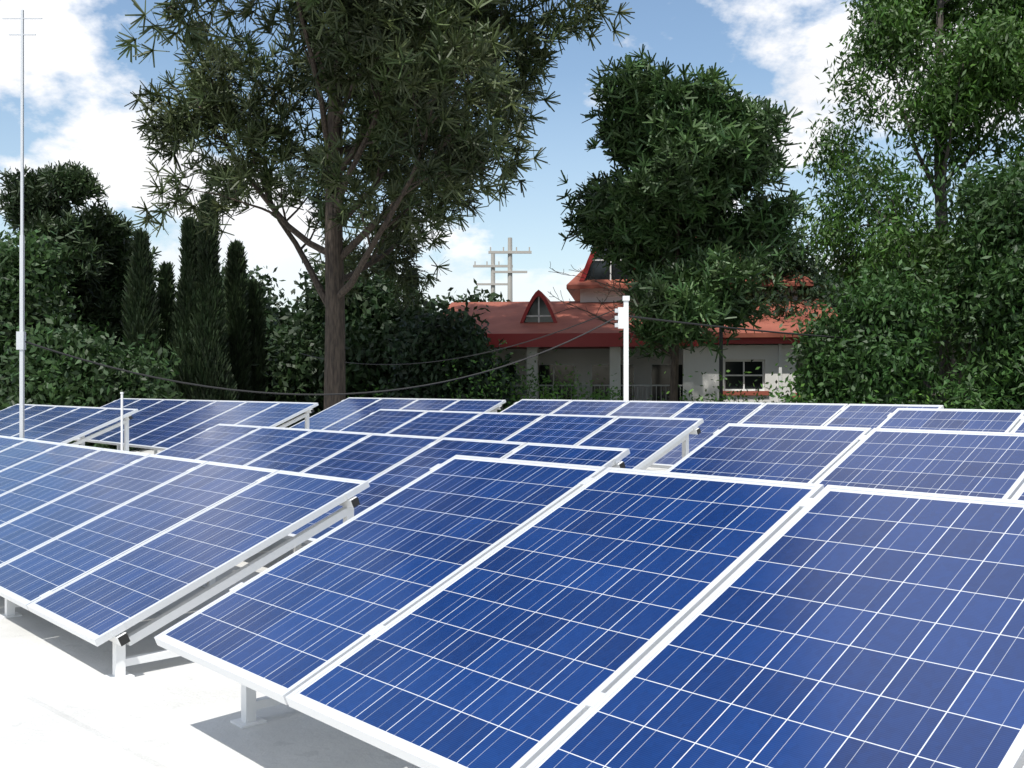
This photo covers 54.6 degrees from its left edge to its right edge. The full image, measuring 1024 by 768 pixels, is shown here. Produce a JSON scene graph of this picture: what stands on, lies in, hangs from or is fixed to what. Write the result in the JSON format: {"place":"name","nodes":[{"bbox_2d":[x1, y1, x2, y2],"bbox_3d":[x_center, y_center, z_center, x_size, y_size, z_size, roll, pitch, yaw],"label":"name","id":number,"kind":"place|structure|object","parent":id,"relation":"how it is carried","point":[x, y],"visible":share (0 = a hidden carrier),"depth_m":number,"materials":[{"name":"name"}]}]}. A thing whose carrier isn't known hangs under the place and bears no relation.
{"place":"outdoors","nodes":[
{"label":"outdoors","id":0,"kind":"place"},
{"bbox_2d":[113,0,634,409],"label":"tree","id":1,"kind":"object","parent":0,"point":[450,22],"depth_m":18.50,"materials":[{"name":"green plant"}]},
{"bbox_2d":[0,0,1023,315],"label":"sky","id":2,"kind":"structure","parent":0,"point":[76,86],"materials":[{"name":"blue"}]},
{"bbox_2d":[790,0,1023,405],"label":"tree","id":3,"kind":"object","parent":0,"point":[990,78],"depth_m":21.95,"materials":[{"name":"green plant"}]},
{"label":"ground","id":4,"kind":"structure","parent":0,"visible":0},
{"bbox_2d":[0,225,109,410],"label":"tree","id":5,"kind":"object","parent":4,"relation":"on","point":[44,292],"depth_m":23.52,"materials":[{"name":"green plant"}]},
{"bbox_2d":[0,159,124,350],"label":"tree","id":6,"kind":"object","parent":4,"relation":"on","point":[76,182],"depth_m":26.30,"materials":[{"name":"green plant"}]},
{"bbox_2d":[0,311,185,450],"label":"hedge","id":7,"kind":"object","parent":4,"relation":"on","point":[53,378],"depth_m":20.95,"materials":[{"name":"green plant"}]},
{"bbox_2d":[74,199,165,398],"bbox_3d":[-11.506,-0.116,28.609,3.644,10.120,3.331,0,0,0],"label":"tree","id":8,"kind":"object","parent":4,"relation":"on","point":[117,226],"visible":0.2,"depth_m":27.97,"materials":[{"name":"green plant"}]},
{"bbox_2d":[120,227,165,396],"bbox_3d":[-10.103,0.331,27.013,1.346,9.212,1.486,0,0,0],"label":"cypress","id":9,"kind":"object","parent":4,"relation":"on","point":[140,307],"visible":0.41,"depth_m":26.78,"materials":[{"name":"green plant"}]},
{"bbox_2d":[156,261,175,382],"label":"cypress","id":10,"kind":"object","parent":4,"relation":"on","point":[166,294],"visible":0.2,"depth_m":28.81,"materials":[{"name":"green plant"}]},
{"bbox_2d":[163,215,201,399],"bbox_3d":[-9.071,0.059,28.002,1.648,9.759,1.564,0,0,0],"label":"cypress","id":11,"kind":"object","parent":4,"relation":"on","point":[186,287],"visible":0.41,"depth_m":27.71,"materials":[{"name":"green plant"}]},
{"bbox_2d":[182,191,240,400],"bbox_3d":[-8.608,-0.249,28.014,1.904,10.377,1.800,0,0,0],"label":"cypress","id":12,"kind":"object","parent":4,"relation":"on","point":[208,323],"visible":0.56,"depth_m":27.71,"materials":[{"name":"green plant"}]},
{"bbox_2d":[222,239,254,400],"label":"cypress","id":13,"kind":"object","parent":4,"relation":"on","point":[236,284],"visible":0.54,"depth_m":29.80,"materials":[{"name":"green plant"}]},
{"bbox_2d":[219,258,290,401],"bbox_3d":[-10.510,0.276,34.374,6.212,9.367,6.434,0,0,0],"label":"tree","id":14,"kind":"object","parent":4,"relation":"on","point":[267,301],"visible":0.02,"depth_m":34.23,"materials":[{"name":"green plant"}]},
{"bbox_2d":[246,277,269,401],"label":"cypress","id":15,"kind":"object","parent":4,"relation":"on","point":[256,317],"visible":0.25,"depth_m":30.80,"materials":[{"name":"green plant"}]},
{"bbox_2d":[265,291,310,427],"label":"tree","id":16,"kind":"object","parent":4,"relation":"on","point":[284,311],"visible":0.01,"depth_m":35.93,"materials":[{"name":"green plant"}]},
{"bbox_2d":[0,448,667,767],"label":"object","id":17,"kind":"structure","parent":4,"relation":"on","point":[64,703],"depth_m":4.18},
{"bbox_2d":[2,10,41,437],"bbox_3d":[-5.434,-1.365,11.002,0.440,5.569,0.120,0,0,0],"label":"antenna mast","id":18,"kind":"object","parent":17,"relation":"on","point":[20,340],"visible":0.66,"depth_m":10.99,"materials":[{"name":"grey metal"}]},
{"bbox_2d":[25,317,614,394],"bbox_3d":[-1.929,-0.438,13.000,8.076,1.168,0.020,0,0,-30],"label":"wire","id":19,"kind":"object","parent":18,"relation":"attached to","point":[304,394],"visible":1,"depth_m":12.51,"materials":[{"name":"black"}]},
{"bbox_2d":[0,404,138,450],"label":"solar table row","id":20,"kind":"object","parent":17,"relation":"on","point":[59,424],"visible":0.62,"depth_m":13.46,"materials":[{"name":"blue glass"}]},
{"bbox_2d":[120,392,123,450],"bbox_3d":[-4.718,0.754,11.999,0.100,1.313,0.100,0,0,0],"label":"post","id":21,"kind":"object","parent":17,"relation":"on","point":[121,393],"visible":0.55,"depth_m":11.99,"materials":[{"name":"white metal"}]},
{"bbox_2d":[0,435,369,681],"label":"solar table row","id":22,"kind":"object","parent":17,"relation":"on","point":[99,546],"visible":0.94,"depth_m":5.88,"materials":[{"name":"blue glass"}]},
{"bbox_2d":[75,398,318,453],"bbox_3d":[-5.617,0.840,15.794,1.535,1.155,7.098,0,0,-43],"label":"solar table row","id":23,"kind":"object","parent":17,"relation":"on","point":[159,424],"visible":0.48,"depth_m":15.03,"materials":[{"name":"blue glass"}]},
{"bbox_2d":[155,424,629,552],"bbox_3d":[-1.802,0.922,8.408,1.535,0.965,6.092,0,0,-43],"label":"solar table row","id":24,"kind":"object","parent":17,"relation":"on","point":[384,465],"visible":0.4,"depth_m":8.30,"materials":[{"name":"blue glass"}]},
{"bbox_2d":[290,397,505,430],"bbox_3d":[-2.002,0.821,15.098,1.535,1.190,4.080,0,0,-43],"label":"solar table row","id":25,"kind":"object","parent":17,"relation":"on","point":[342,414],"visible":0.38,"depth_m":15.70,"materials":[{"name":"blue glass"}]},
{"bbox_2d":[339,409,703,469],"bbox_3d":[-0.533,0.860,10.264,1.535,1.095,5.086,0,0,-43],"label":"solar table row","id":26,"kind":"object","parent":17,"relation":"on","point":[647,442],"visible":0.39,"depth_m":9.91,"materials":[{"name":"blue glass"}]},
{"bbox_2d":[154,455,1023,767],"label":"solar table row","id":27,"kind":"object","parent":17,"relation":"on","point":[460,611],"visible":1,"depth_m":2.94,"materials":[{"name":"blue glass"}]},
{"bbox_2d":[615,296,629,400],"bbox_3d":[1.679,0.043,15.000,0.250,2.745,0.160,0,0,0],"label":"service post","id":28,"kind":"object","parent":17,"relation":"on","point":[622,317],"visible":0.81,"depth_m":14.97,"materials":[{"name":"white metal"}]},
{"bbox_2d":[300,309,614,364],"bbox_3d":[-1.564,-0.752,18.500,0.016,0.758,9.404,0,0,-42],"label":"wire","id":29,"kind":"object","parent":28,"relation":"attached to","point":[474,354],"visible":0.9,"depth_m":17.39,"materials":[{"name":"black"}]},
{"bbox_2d":[629,315,975,343],"bbox_3d":[8.613,-1.036,20.501,17.631,0.387,0.029,0,0,-39],"label":"wire","id":30,"kind":"object","parent":28,"relation":"attached to","point":[744,328],"visible":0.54,"depth_m":16.62,"materials":[{"name":"black"}]},
{"bbox_2d":[501,399,943,468],"bbox_3d":[1.629,0.810,11.414,1.535,1.200,6.092,0,0,-43],"label":"solar table row","id":31,"kind":"object","parent":17,"relation":"on","point":[715,416],"visible":0.34,"depth_m":11.02,"materials":[{"name":"blue glass"}]},
{"bbox_2d":[665,423,1023,499],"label":"solar table row","id":32,"kind":"object","parent":17,"relation":"on","point":[977,464],"visible":0.3,"depth_m":5.41,"materials":[{"name":"blue glass"}]},
{"bbox_2d":[877,408,1023,432],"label":"solar table row","id":33,"kind":"object","parent":17,"relation":"on","point":[987,420],"visible":0.25,"depth_m":7.51,"materials":[{"name":"blue glass"}]},
{"bbox_2d":[251,241,448,427],"bbox_3d":[-4.570,0.341,30.471,7.554,9.211,5.788,0,0,0],"label":"bush","id":34,"kind":"object","parent":4,"relation":"on","point":[371,321],"depth_m":29.76,"materials":[{"name":"green plant"}]},
{"bbox_2d":[374,247,399,299],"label":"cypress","id":35,"kind":"object","parent":4,"relation":"on","point":[384,273],"depth_m":33.80,"materials":[{"name":"green plant"}]},
{"bbox_2d":[402,267,420,307],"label":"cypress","id":36,"kind":"object","parent":4,"relation":"on","point":[412,291],"visible":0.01,"depth_m":33.84,"materials":[{"name":"green plant"}]},
{"bbox_2d":[348,373,490,398],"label":"shrub","id":37,"kind":"object","parent":4,"relation":"on","point":[376,394],"visible":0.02,"depth_m":24.81,"materials":[{"name":"green plant"}]},
{"bbox_2d":[378,300,527,411],"bbox_3d":[-1.397,1.379,25.049,4.340,7.128,4.175,0,0,0],"label":"bush","id":38,"kind":"object","parent":4,"relation":"on","point":[430,337],"visible":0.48,"depth_m":24.15,"materials":[{"name":"green plant"}]},
{"bbox_2d":[406,278,510,313],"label":"tree","id":39,"kind":"object","parent":4,"relation":"on","point":[491,297],"visible":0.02,"depth_m":32.61,"materials":[{"name":"green plant"}]},
{"bbox_2d":[473,254,512,301],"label":"utility pole","id":40,"kind":"object","parent":4,"relation":"on","point":[492,266],"visible":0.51,"depth_m":49.86,"materials":[{"name":"grey concrete"}]},
{"bbox_2d":[452,372,549,401],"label":"shrub","id":41,"kind":"object","parent":4,"relation":"on","point":[457,396],"visible":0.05,"depth_m":25.31,"materials":[{"name":"green plant"}]},
{"bbox_2d":[488,237,531,301],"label":"utility pole","id":42,"kind":"object","parent":4,"relation":"on","point":[509,252],"visible":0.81,"depth_m":45.90,"materials":[{"name":"grey wood"}]},
{"bbox_2d":[442,339,605,404],"bbox_3d":[0.390,1.895,24.381,4.243,6.103,6.037,0,0,0],"label":"shrub","id":43,"kind":"object","parent":4,"relation":"on","point":[532,374],"depth_m":25.57,"materials":[{"name":"green plant"}]},
{"bbox_2d":[456,371,634,411],"bbox_3d":[0.632,2.300,24.246,5.445,5.291,3.425,0,0,-44],"label":"shrub","id":44,"kind":"object","parent":4,"relation":"on","point":[545,391],"depth_m":24.12,"materials":[{"name":"green plant"}]},
{"bbox_2d":[498,384,662,411],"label":"shrub","id":45,"kind":"object","parent":4,"relation":"on","point":[528,394],"visible":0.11,"depth_m":24.25,"materials":[{"name":"green plant"}]},
{"bbox_2d":[569,385,622,400],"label":"shrub","id":46,"kind":"object","parent":4,"relation":"on","point":[602,397],"visible":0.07,"depth_m":24.83,"materials":[{"name":"green plant"}]},
{"bbox_2d":[443,248,837,402],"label":"house","id":47,"kind":"structure","parent":4,"relation":"on","point":[514,323],"depth_m":28.41,"materials":[{"name":"white paint"}]},
{"bbox_2d":[548,44,811,400],"bbox_3d":[3.567,-0.948,21.991,5.583,11.761,6.694,0,0,0],"label":"tree","id":48,"kind":"object","parent":4,"relation":"on","point":[703,117],"depth_m":20.22,"materials":[{"name":"green plant"}]},
{"bbox_2d":[662,380,770,401],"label":"shrub","id":49,"kind":"object","parent":4,"relation":"on","point":[724,396],"visible":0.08,"depth_m":23.21,"materials":[{"name":"green plant"}]},
{"bbox_2d":[719,328,722,401],"bbox_3d":[5.107,1.405,24.998,0.520,7.057,0.200,0,0,0],"label":"lamp pole","id":50,"kind":"object","parent":4,"relation":"on","point":[721,365],"depth_m":24.96,"materials":[{"name":"grey metal"}]},
{"bbox_2d":[663,367,889,402],"bbox_3d":[5.388,2.141,20.017,4.779,5.594,4.973,0,0,0],"label":"shrub","id":51,"kind":"object","parent":4,"relation":"on","point":[718,387],"visible":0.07,"depth_m":20.09,"materials":[{"name":"green plant"}]},
{"bbox_2d":[714,218,850,384],"bbox_3d":[8.419,-0.100,29.695,6.785,10.103,6.044,0,0,0],"label":"tree","id":52,"kind":"object","parent":4,"relation":"on","point":[798,265],"depth_m":29.68,"materials":[{"name":"green plant"}]},
{"bbox_2d":[805,269,842,301],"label":"tree","id":53,"kind":"object","parent":4,"relation":"on","point":[815,280],"depth_m":35.20,"materials":[{"name":"green plant"}]},
{"bbox_2d":[715,360,970,405],"bbox_3d":[6.623,2.215,20.626,5.458,5.448,5.294,0,0,0],"label":"shrub","id":54,"kind":"object","parent":4,"relation":"on","point":[796,398],"visible":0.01,"depth_m":19.29,"materials":[{"name":"green plant"}]},
{"bbox_2d":[762,258,961,404],"bbox_3d":[6.704,1.273,19.108,3.575,7.307,4.497,0,0,0],"label":"bush","id":55,"kind":"object","parent":4,"relation":"on","point":[875,327],"depth_m":18.44,"materials":[{"name":"green plant"}]},
{"bbox_2d":[807,255,922,396],"bbox_3d":[13.988,-0.280,38.187,7.389,10.490,5.830,0,0,0],"label":"tree","id":56,"kind":"object","parent":4,"relation":"on","point":[824,279],"depth_m":37.60,"materials":[{"name":"green plant"}]},
{"bbox_2d":[772,380,986,408],"bbox_3d":[6.257,1.675,18.914,4.240,3.488,5.633,0,0,-33],"label":"shrub","id":57,"kind":"object","parent":4,"relation":"on","point":[922,391],"visible":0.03,"depth_m":17.58,"materials":[{"name":"green plant"}]},
{"bbox_2d":[914,324,983,404],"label":"tree","id":58,"kind":"object","parent":4,"relation":"on","point":[919,402],"depth_m":33.15,"materials":[{"name":"green plant"}]},
{"bbox_2d":[904,150,1023,409],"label":"tree","id":59,"kind":"object","parent":4,"relation":"on","point":[994,293],"depth_m":18.39,"materials":[{"name":"green plant"}]}
]}

